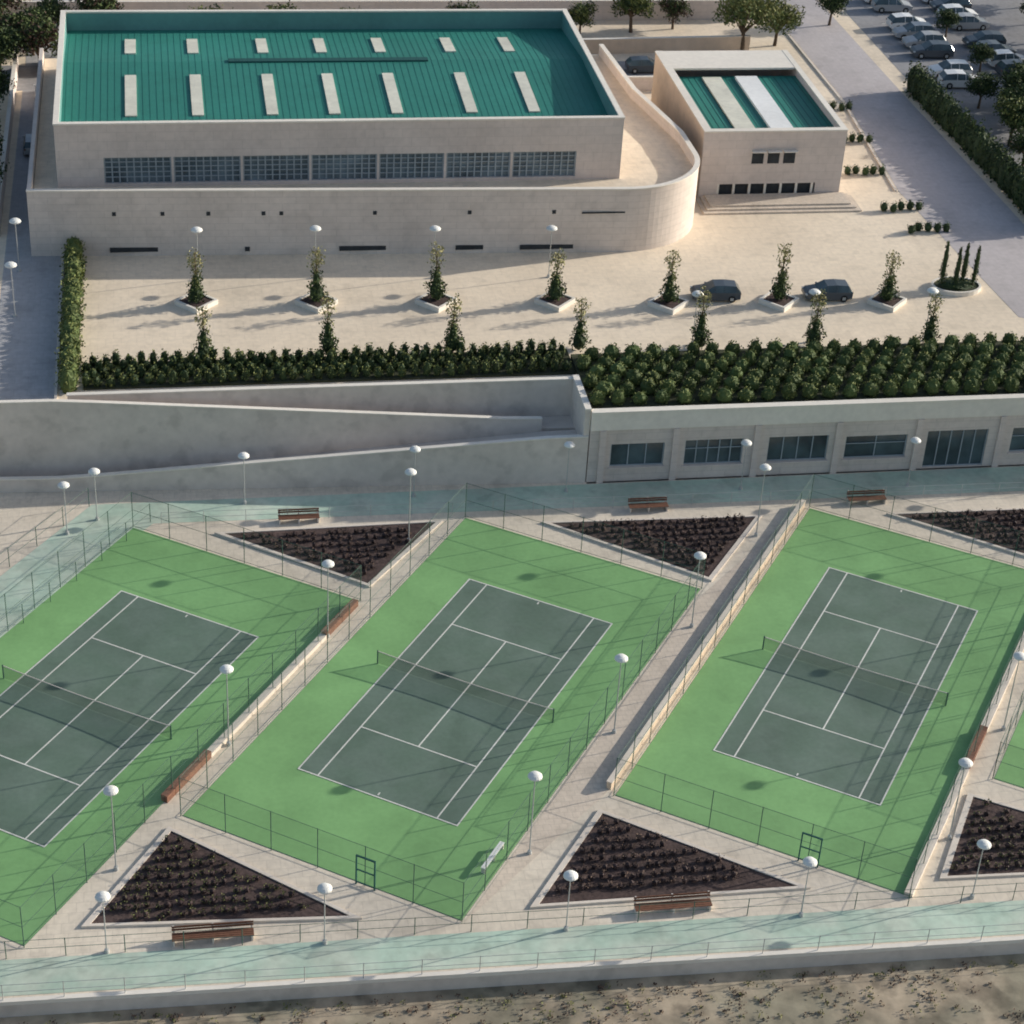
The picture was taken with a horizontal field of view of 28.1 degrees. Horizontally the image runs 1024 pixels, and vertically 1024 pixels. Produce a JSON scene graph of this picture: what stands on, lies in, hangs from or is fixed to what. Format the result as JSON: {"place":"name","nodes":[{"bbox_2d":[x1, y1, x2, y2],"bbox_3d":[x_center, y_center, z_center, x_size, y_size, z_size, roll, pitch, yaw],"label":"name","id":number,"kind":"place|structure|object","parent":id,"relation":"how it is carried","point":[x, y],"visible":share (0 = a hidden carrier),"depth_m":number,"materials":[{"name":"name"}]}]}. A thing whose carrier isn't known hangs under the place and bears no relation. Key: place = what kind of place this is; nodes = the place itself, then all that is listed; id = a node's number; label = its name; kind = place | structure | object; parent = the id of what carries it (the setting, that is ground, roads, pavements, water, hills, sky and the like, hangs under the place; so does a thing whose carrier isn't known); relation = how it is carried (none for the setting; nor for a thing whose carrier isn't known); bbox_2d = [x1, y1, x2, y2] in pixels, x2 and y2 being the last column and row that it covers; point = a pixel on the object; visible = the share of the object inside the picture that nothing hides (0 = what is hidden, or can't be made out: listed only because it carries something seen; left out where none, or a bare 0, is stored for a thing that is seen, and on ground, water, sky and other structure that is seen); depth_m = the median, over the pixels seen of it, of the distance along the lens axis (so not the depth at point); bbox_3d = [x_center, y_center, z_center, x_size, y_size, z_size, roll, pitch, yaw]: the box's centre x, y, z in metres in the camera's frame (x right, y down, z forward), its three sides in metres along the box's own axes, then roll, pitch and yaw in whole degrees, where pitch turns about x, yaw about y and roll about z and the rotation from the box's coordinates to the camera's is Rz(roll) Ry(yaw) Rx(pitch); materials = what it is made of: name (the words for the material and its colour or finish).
{"place":"outdoors","nodes":[
{"label":"outdoors","id":0,"kind":"place"},
{"bbox_2d":[0,0,74,399],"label":"side road","id":1,"kind":"structure","parent":0,"point":[28,341],"depth_m":164.86,"materials":[{"name":"asphalt"}]},
{"bbox_2d":[2,61,653,90],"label":"back road","id":2,"kind":"structure","parent":0,"point":[27,78],"depth_m":207.39,"materials":[{"name":"asphalt"}]},
{"bbox_2d":[0,24,28,70],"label":"tree","id":3,"kind":"object","parent":2,"relation":"on","point":[7,43],"visible":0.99,"depth_m":202.77,"materials":[{"name":"green plant"}]},
{"bbox_2d":[10,10,58,60],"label":"tree","id":4,"kind":"object","parent":2,"relation":"on","point":[38,31],"visible":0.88,"depth_m":204.66,"materials":[{"name":"green plant"}]},
{"bbox_2d":[0,0,1023,483],"bbox_3d":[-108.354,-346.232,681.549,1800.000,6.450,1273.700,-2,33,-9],"label":"plaza terrain","id":5,"kind":"structure","parent":0,"point":[130,308],"depth_m":171.26,"materials":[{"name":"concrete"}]},
{"bbox_2d":[0,55,18,230],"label":"garden wall","id":6,"kind":"structure","parent":5,"relation":"on","point":[8,142],"depth_m":190.21,"materials":[{"name":"concrete"}]},
{"bbox_2d":[0,54,17,200],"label":"wall coping","id":7,"kind":"object","parent":6,"relation":"on","point":[7,123],"depth_m":192.16,"materials":[{"name":"concrete"}]},
{"bbox_2d":[54,236,88,393],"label":"side hedge","id":8,"kind":"object","parent":5,"relation":"on","point":[70,334],"visible":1,"depth_m":160.51,"materials":[{"name":"green plant"}]},
{"bbox_2d":[68,0,124,9],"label":"tree","id":9,"kind":"object","parent":5,"relation":"on","point":[99,5],"visible":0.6,"depth_m":213.06,"materials":[{"name":"green plant"}]},
{"bbox_2d":[174,293,217,313],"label":"planter","id":10,"kind":"object","parent":5,"relation":"on","point":[185,304],"visible":0.77,"depth_m":165.81,"materials":[{"name":"concrete"}]},
{"bbox_2d":[186,247,206,302],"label":"young tree","id":11,"kind":"object","parent":10,"relation":"on","point":[195,294],"visible":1,"depth_m":165.03,"materials":[{"name":"green plant"}]},
{"bbox_2d":[193,305,216,356],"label":"young tree","id":12,"kind":"object","parent":5,"relation":"on","point":[203,341],"visible":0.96,"depth_m":157.31,"materials":[{"name":"green plant"}]},
{"bbox_2d":[295,293,337,313],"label":"planter","id":13,"kind":"object","parent":5,"relation":"on","point":[305,302],"visible":0.67,"depth_m":166.85,"materials":[{"name":"concrete"}]},
{"bbox_2d":[306,246,329,302],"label":"young tree","id":14,"kind":"object","parent":13,"relation":"on","point":[316,289],"visible":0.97,"depth_m":166.13,"materials":[{"name":"green plant"}]},
{"bbox_2d":[83,349,575,389],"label":"hedge soil","id":15,"kind":"structure","parent":5,"relation":"on","point":[502,372],"depth_m":157.31,"materials":[{"name":"brown soil"}]},
{"bbox_2d":[80,336,571,386],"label":"hedge","id":16,"kind":"object","parent":15,"relation":"on","point":[184,367],"visible":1,"depth_m":157.57,"materials":[{"name":"green plant"}]},
{"bbox_2d":[318,291,339,354],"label":"young tree","id":17,"kind":"object","parent":15,"relation":"on","point":[327,343],"visible":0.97,"depth_m":158.68,"materials":[{"name":"green plant"}]},
{"bbox_2d":[26,9,699,255],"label":"sports hall","id":18,"kind":"structure","parent":5,"relation":"on","point":[283,131],"depth_m":177.70,"materials":[{"name":"concrete"}]},
{"bbox_2d":[105,151,574,181],"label":"window glass","id":19,"kind":"structure","parent":18,"relation":"in","point":[557,172],"depth_m":175.85,"materials":[{"name":"glass"}]},
{"bbox_2d":[3,1,754,21],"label":"garden wall","id":20,"kind":"structure","parent":5,"relation":"on","point":[703,10],"depth_m":225.94,"materials":[{"name":"concrete"}]},
{"bbox_2d":[22,0,725,2],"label":"wall coping","id":21,"kind":"object","parent":20,"relation":"on","point":[348,0],"depth_m":224.14,"materials":[{"name":"concrete"}]},
{"bbox_2d":[415,292,456,312],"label":"planter","id":22,"kind":"object","parent":5,"relation":"on","point":[432,304],"visible":0.7,"depth_m":168.12,"materials":[{"name":"concrete"}]},
{"bbox_2d":[423,242,447,299],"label":"young tree","id":23,"kind":"object","parent":22,"relation":"on","point":[436,291],"visible":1,"depth_m":167.40,"materials":[{"name":"green plant"}]},
{"bbox_2d":[441,293,464,352],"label":"young tree","id":24,"kind":"object","parent":5,"relation":"on","point":[453,336],"visible":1,"depth_m":160.29,"materials":[{"name":"green plant"}]},
{"bbox_2d":[54,27,896,398],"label":"road kerb","id":25,"kind":"structure","parent":5,"relation":"on","point":[782,29],"depth_m":199.59,"materials":[{"name":"concrete"}]},
{"bbox_2d":[534,291,575,311],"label":"planter","id":26,"kind":"object","parent":5,"relation":"on","point":[562,303],"visible":0.83,"depth_m":169.33,"materials":[{"name":"concrete"}]},
{"bbox_2d":[543,248,566,300],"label":"young tree","id":27,"kind":"object","parent":26,"relation":"on","point":[555,290],"visible":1,"depth_m":168.67,"materials":[{"name":"green plant"}]},
{"bbox_2d":[568,297,591,351],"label":"young tree","id":28,"kind":"object","parent":5,"relation":"on","point":[579,339],"visible":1,"depth_m":161.99,"materials":[{"name":"green plant"}]},
{"bbox_2d":[567,0,598,34],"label":"tree","id":29,"kind":"object","parent":5,"relation":"on","point":[580,13],"visible":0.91,"depth_m":223.40,"materials":[{"name":"green plant"}]},
{"bbox_2d":[610,0,657,32],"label":"tree","id":30,"kind":"object","parent":5,"relation":"on","point":[629,8],"visible":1,"depth_m":225.23,"materials":[{"name":"green plant"}]},
{"bbox_2d":[584,37,750,53],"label":"garden wall","id":31,"kind":"structure","parent":5,"relation":"on","point":[617,46],"depth_m":221.79,"materials":[{"name":"concrete"}]},
{"bbox_2d":[647,291,688,314],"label":"planter","id":32,"kind":"object","parent":5,"relation":"on","point":[672,308],"visible":0.83,"depth_m":170.00,"materials":[{"name":"concrete"}]},
{"bbox_2d":[658,250,681,302],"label":"young tree","id":33,"kind":"object","parent":32,"relation":"on","point":[669,293],"visible":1,"depth_m":169.31,"materials":[{"name":"green plant"}]},
{"bbox_2d":[656,0,693,28],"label":"tree","id":34,"kind":"object","parent":5,"relation":"on","point":[674,8],"visible":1,"depth_m":226.89,"materials":[{"name":"green plant"}]},
{"bbox_2d":[651,53,703,195],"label":"side wall","id":35,"kind":"structure","parent":5,"relation":"on","point":[667,99],"depth_m":196.61,"materials":[{"name":"concrete"}]},
{"bbox_2d":[689,285,711,347],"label":"young tree","id":36,"kind":"object","parent":5,"relation":"on","point":[699,334],"visible":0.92,"depth_m":163.03,"materials":[{"name":"green plant"}]},
{"bbox_2d":[690,279,740,302],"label":"parked car","id":37,"kind":"object","parent":5,"relation":"on","point":[724,290],"visible":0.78,"depth_m":171.27,"materials":[{"name":"grey metal"}]},
{"bbox_2d":[712,0,787,49],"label":"tree","id":38,"kind":"object","parent":5,"relation":"on","point":[736,9],"visible":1,"depth_m":220.22,"materials":[{"name":"green plant"}]},
{"bbox_2d":[675,69,847,197],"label":"walls","id":39,"kind":"structure","parent":5,"relation":"on","point":[726,157],"depth_m":188.81,"materials":[{"name":"concrete"}]},
{"bbox_2d":[655,50,847,132],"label":"parapet coping","id":40,"kind":"object","parent":39,"relation":"on","point":[672,61],"visible":1,"depth_m":200.87,"materials":[{"name":"concrete"}]},
{"bbox_2d":[679,76,833,128],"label":"teal roof","id":41,"kind":"structure","parent":39,"relation":"attached to","point":[750,109],"depth_m":195.19,"materials":[{"name":"metal"}]},
{"bbox_2d":[702,77,754,127],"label":"skylight strip","id":42,"kind":"object","parent":41,"relation":"on","point":[729,105],"visible":1,"depth_m":194.17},
{"bbox_2d":[735,76,792,127],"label":"white roof strip","id":43,"kind":"object","parent":41,"relation":"on","point":[765,105],"visible":1,"depth_m":194.57,"materials":[{"name":"metal"}]},
{"bbox_2d":[718,152,813,193],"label":"dark openings","id":44,"kind":"object","parent":39,"relation":"attached to","point":[757,158],"visible":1,"depth_m":190.04,"materials":[{"name":"glass"}]},
{"bbox_2d":[758,290,798,311],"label":"planter","id":45,"kind":"object","parent":5,"relation":"on","point":[771,301],"visible":0.84,"depth_m":171.49,"materials":[{"name":"concrete"}]},
{"bbox_2d":[769,242,793,299],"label":"young tree","id":46,"kind":"object","parent":45,"relation":"on","point":[778,289],"visible":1,"depth_m":170.68,"materials":[{"name":"green plant"}]},
{"bbox_2d":[695,192,861,214],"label":"entrance steps","id":47,"kind":"structure","parent":5,"relation":"on","point":[762,203],"depth_m":188.66,"materials":[{"name":"stone"}]},
{"bbox_2d":[754,0,805,45],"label":"tree","id":48,"kind":"object","parent":5,"relation":"on","point":[790,19],"visible":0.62,"depth_m":223.07,"materials":[{"name":"green plant"}]},
{"bbox_2d":[570,331,1023,408],"bbox_3d":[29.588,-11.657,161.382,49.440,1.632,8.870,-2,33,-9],"label":"shrub bed","id":49,"kind":"object","parent":5,"relation":"on","point":[874,384],"visible":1,"depth_m":159.83,"materials":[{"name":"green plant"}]},
{"bbox_2d":[919,293,944,342],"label":"young tree","id":50,"kind":"object","parent":49,"relation":"on","point":[929,332],"visible":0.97,"depth_m":165.84,"materials":[{"name":"green plant"}]},
{"bbox_2d":[802,289,827,344],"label":"young tree","id":51,"kind":"object","parent":5,"relation":"on","point":[814,333],"visible":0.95,"depth_m":164.33,"materials":[{"name":"green plant"}]},
{"bbox_2d":[801,279,852,302],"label":"parked car","id":52,"kind":"object","parent":5,"relation":"on","point":[839,289],"visible":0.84,"depth_m":172.44,"materials":[{"name":"grey metal"}]},
{"bbox_2d":[866,290,906,312],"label":"planter","id":53,"kind":"object","parent":5,"relation":"on","point":[877,301],"visible":0.87,"depth_m":172.48,"materials":[{"name":"concrete"}]},
{"bbox_2d":[877,250,903,300],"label":"young tree","id":54,"kind":"object","parent":53,"relation":"on","point":[887,291],"visible":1,"depth_m":171.84,"materials":[{"name":"green plant"}]},
{"bbox_2d":[843,0,1023,164],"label":"car park","id":55,"kind":"structure","parent":5,"relation":"on","point":[1005,18],"depth_m":230.62,"materials":[{"name":"asphalt"}]},
{"bbox_2d":[871,0,912,12],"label":"parked car","id":56,"kind":"object","parent":55,"relation":"on","point":[882,6],"visible":0.98,"depth_m":236.78,"materials":[{"name":"silver metal"}]},
{"bbox_2d":[909,40,954,58],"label":"parked car","id":57,"kind":"object","parent":55,"relation":"on","point":[944,49],"visible":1,"depth_m":224.37,"materials":[{"name":"grey metal"}]},
{"bbox_2d":[937,69,979,88],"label":"parked car","id":58,"kind":"object","parent":55,"relation":"on","point":[949,78],"visible":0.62,"depth_m":216.79,"materials":[{"name":"silver metal"}]},
{"bbox_2d":[951,12,990,30],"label":"parked car","id":59,"kind":"object","parent":55,"relation":"on","point":[970,21],"visible":0.74,"depth_m":232.98,"materials":[{"name":"silver metal"}]},
{"bbox_2d":[967,42,996,71],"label":"tree","id":60,"kind":"object","parent":55,"relation":"on","point":[983,52],"visible":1,"depth_m":220.71,"materials":[{"name":"green plant"}]},
{"bbox_2d":[964,71,1000,108],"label":"tree","id":61,"kind":"object","parent":55,"relation":"on","point":[981,85],"visible":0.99,"depth_m":210.90,"materials":[{"name":"green plant"}]},
{"bbox_2d":[992,91,1023,146],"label":"tree","id":62,"kind":"object","parent":55,"relation":"on","point":[1009,114],"visible":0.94,"depth_m":202.26,"materials":[{"name":"green plant"}]},
{"bbox_2d":[931,276,980,296],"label":"planter","id":63,"kind":"object","parent":5,"relation":"on","point":[958,293],"visible":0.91,"depth_m":175.19,"materials":[{"name":"white stone"}]},
{"bbox_2d":[902,60,1023,214],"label":"tall hedge","id":64,"kind":"object","parent":5,"relation":"on","point":[984,150],"visible":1,"depth_m":201.48,"materials":[{"name":"green plant"}]},
{"bbox_2d":[0,466,1023,1017],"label":"court terrace","id":65,"kind":"structure","parent":0,"point":[22,514],"depth_m":121.49,"materials":[{"name":"concrete"}]},
{"bbox_2d":[0,528,351,944],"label":"tennis court","id":66,"kind":"object","parent":65,"relation":"on","point":[117,657],"visible":1,"depth_m":132.44,"materials":[{"name":"green plastic"}]},
{"bbox_2d":[0,492,360,947],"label":"chain link fence","id":67,"kind":"object","parent":66,"relation":"on","point":[208,718],"visible":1,"depth_m":135.80,"materials":[{"name":"green metal"}]},
{"bbox_2d":[161,749,211,802],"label":"brick bench wall","id":68,"kind":"structure","parent":65,"relation":"on","point":[190,771],"depth_m":124.68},
{"bbox_2d":[171,920,253,946],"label":"park bench","id":69,"kind":"object","parent":65,"relation":"on","point":[212,934],"visible":0.94,"depth_m":113.48,"materials":[{"name":"brown wood"}]},
{"bbox_2d":[81,826,361,927],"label":"planting bed","id":70,"kind":"object","parent":65,"relation":"on","point":[173,876],"visible":1,"depth_m":116.51,"materials":[{"name":"soil"}]},
{"bbox_2d":[207,634,326,756],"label":"boundary wall","id":71,"kind":"structure","parent":65,"relation":"on","point":[268,692],"depth_m":132.13,"materials":[{"name":"concrete"}]},
{"bbox_2d":[0,375,591,492],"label":"access ramp","id":72,"kind":"structure","parent":65,"relation":"on","point":[163,439],"depth_m":153.63,"materials":[{"name":"concrete"}]},
{"bbox_2d":[214,520,442,587],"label":"planting bed","id":73,"kind":"object","parent":65,"relation":"on","point":[373,550],"visible":1,"depth_m":147.39,"materials":[{"name":"soil"}]},
{"bbox_2d":[184,518,699,919],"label":"tennis court","id":74,"kind":"object","parent":65,"relation":"on","point":[432,715],"visible":1,"depth_m":131.45,"materials":[{"name":"green plastic"}]},
{"bbox_2d":[179,483,705,921],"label":"chain link fence","id":75,"kind":"object","parent":74,"relation":"on","point":[362,623],"visible":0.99,"depth_m":129.12,"materials":[{"name":"green metal"}]},
{"bbox_2d":[0,883,1020,958],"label":"railing","id":76,"kind":"object","parent":65,"relation":"on","point":[527,919],"visible":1,"depth_m":115.00,"materials":[{"name":"grey metal"}]},
{"bbox_2d":[0,936,1023,1005],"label":"terrace kerb","id":77,"kind":"structure","parent":65,"relation":"on","point":[477,972],"depth_m":112.56,"materials":[{"name":"concrete"}]},
{"bbox_2d":[0,923,1023,999],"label":"railing","id":78,"kind":"object","parent":77,"relation":"on","point":[245,977],"visible":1,"depth_m":112.17,"materials":[{"name":"metal"}]},
{"bbox_2d":[161,482,1023,523],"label":"railing","id":79,"kind":"object","parent":65,"relation":"on","point":[573,503],"visible":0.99,"depth_m":152.76,"materials":[{"name":"metal"}]},
{"bbox_2d":[465,521,785,920],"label":"walkway","id":80,"kind":"structure","parent":65,"relation":"on","point":[582,790],"depth_m":131.81,"materials":[{"name":"concrete"}]},
{"bbox_2d":[541,513,761,581],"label":"planting bed","id":81,"kind":"object","parent":65,"relation":"on","point":[717,540],"visible":0.97,"depth_m":150.52,"materials":[{"name":"soil"}]},
{"bbox_2d":[530,809,810,908],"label":"planting bed","id":82,"kind":"object","parent":65,"relation":"on","point":[611,858],"visible":1,"depth_m":120.15,"materials":[{"name":"soil"}]},
{"bbox_2d":[634,891,712,916],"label":"park bench","id":83,"kind":"object","parent":65,"relation":"on","point":[677,904],"visible":0.98,"depth_m":117.35,"materials":[{"name":"brown wood"}]},
{"bbox_2d":[606,503,804,789],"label":"boundary wall","id":84,"kind":"structure","parent":65,"relation":"on","point":[609,785],"depth_m":137.92,"materials":[{"name":"concrete"}]},
{"bbox_2d":[606,499,805,783],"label":"wall coping","id":85,"kind":"object","parent":84,"relation":"on","point":[611,778],"depth_m":138.24,"materials":[{"name":"concrete"}]},
{"bbox_2d":[585,415,1023,481],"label":"front wall","id":86,"kind":"structure","parent":65,"relation":"on","point":[890,427],"depth_m":158.04,"materials":[{"name":"stone"}]},
{"bbox_2d":[590,399,1023,430],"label":"fascia","id":87,"kind":"structure","parent":86,"relation":"on","point":[772,416],"depth_m":156.43,"materials":[{"name":"concrete"}]},
{"bbox_2d":[591,394,1023,413],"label":"coping","id":88,"kind":"object","parent":87,"relation":"on","point":[802,404],"visible":1,"depth_m":156.10,"materials":[{"name":"concrete"}]},
{"bbox_2d":[596,416,1023,482],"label":"pilasters and sills","id":89,"kind":"object","parent":86,"relation":"attached to","point":[756,446],"visible":0.99,"depth_m":157.92,"materials":[{"name":"concrete"}]},
{"bbox_2d":[609,429,1023,465],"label":"window frames","id":90,"kind":"structure","parent":86,"relation":"attached to","point":[795,458],"depth_m":158.75,"materials":[{"name":"metal"}]},
{"bbox_2d":[610,428,1023,464],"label":"window glass","id":91,"kind":"object","parent":90,"relation":"in","point":[636,454],"visible":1,"depth_m":158.84,"materials":[{"name":"glass"}]},
{"bbox_2d":[615,508,1023,894],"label":"tennis court","id":92,"kind":"object","parent":65,"relation":"on","point":[845,681],"visible":1,"depth_m":135.05,"materials":[{"name":"paint"}]},
{"bbox_2d":[613,474,1023,895],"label":"chain link fence","id":93,"kind":"object","parent":92,"relation":"on","point":[722,634],"visible":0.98,"depth_m":131.36,"materials":[{"name":"green metal"}]},
{"bbox_2d":[904,767,969,896],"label":"boundary wall","id":94,"kind":"structure","parent":65,"relation":"on","point":[931,847],"depth_m":123.87,"materials":[{"name":"concrete"}]},
{"bbox_2d":[886,508,1023,556],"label":"planting bed","id":95,"kind":"object","parent":65,"relation":"on","point":[1011,518],"visible":0.94,"depth_m":154.19,"materials":[{"name":"soil"}]},
{"bbox_2d":[939,793,1023,879],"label":"planting bed","id":96,"kind":"object","parent":65,"relation":"on","point":[998,826],"visible":0.94,"depth_m":123.73,"materials":[{"name":"soil"}]},
{"bbox_2d":[981,632,1023,730],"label":"boundary wall","id":97,"kind":"structure","parent":65,"relation":"on","point":[1003,688],"depth_m":136.74,"materials":[{"name":"concrete"}]},
{"bbox_2d":[994,711,1023,787],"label":"tennis court","id":98,"kind":"object","parent":65,"relation":"on","point":[1014,757],"visible":1,"depth_m":130.65,"materials":[{"name":"green plastic"}]},
{"bbox_2d":[0,466,1023,995],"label":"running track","id":99,"kind":"structure","parent":0,"point":[960,920],"depth_m":117.42,"materials":[{"name":"concrete"}]},
{"bbox_2d":[0,954,1023,1023],"bbox_3d":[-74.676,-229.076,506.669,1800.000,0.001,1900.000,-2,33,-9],"label":"ground","id":100,"kind":"structure","parent":0,"point":[791,1004],"depth_m":112.71,"materials":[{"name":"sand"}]},
{"bbox_2d":[779,0,1023,317],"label":"driveway","id":101,"kind":"structure","parent":0,"point":[923,160],"depth_m":199.66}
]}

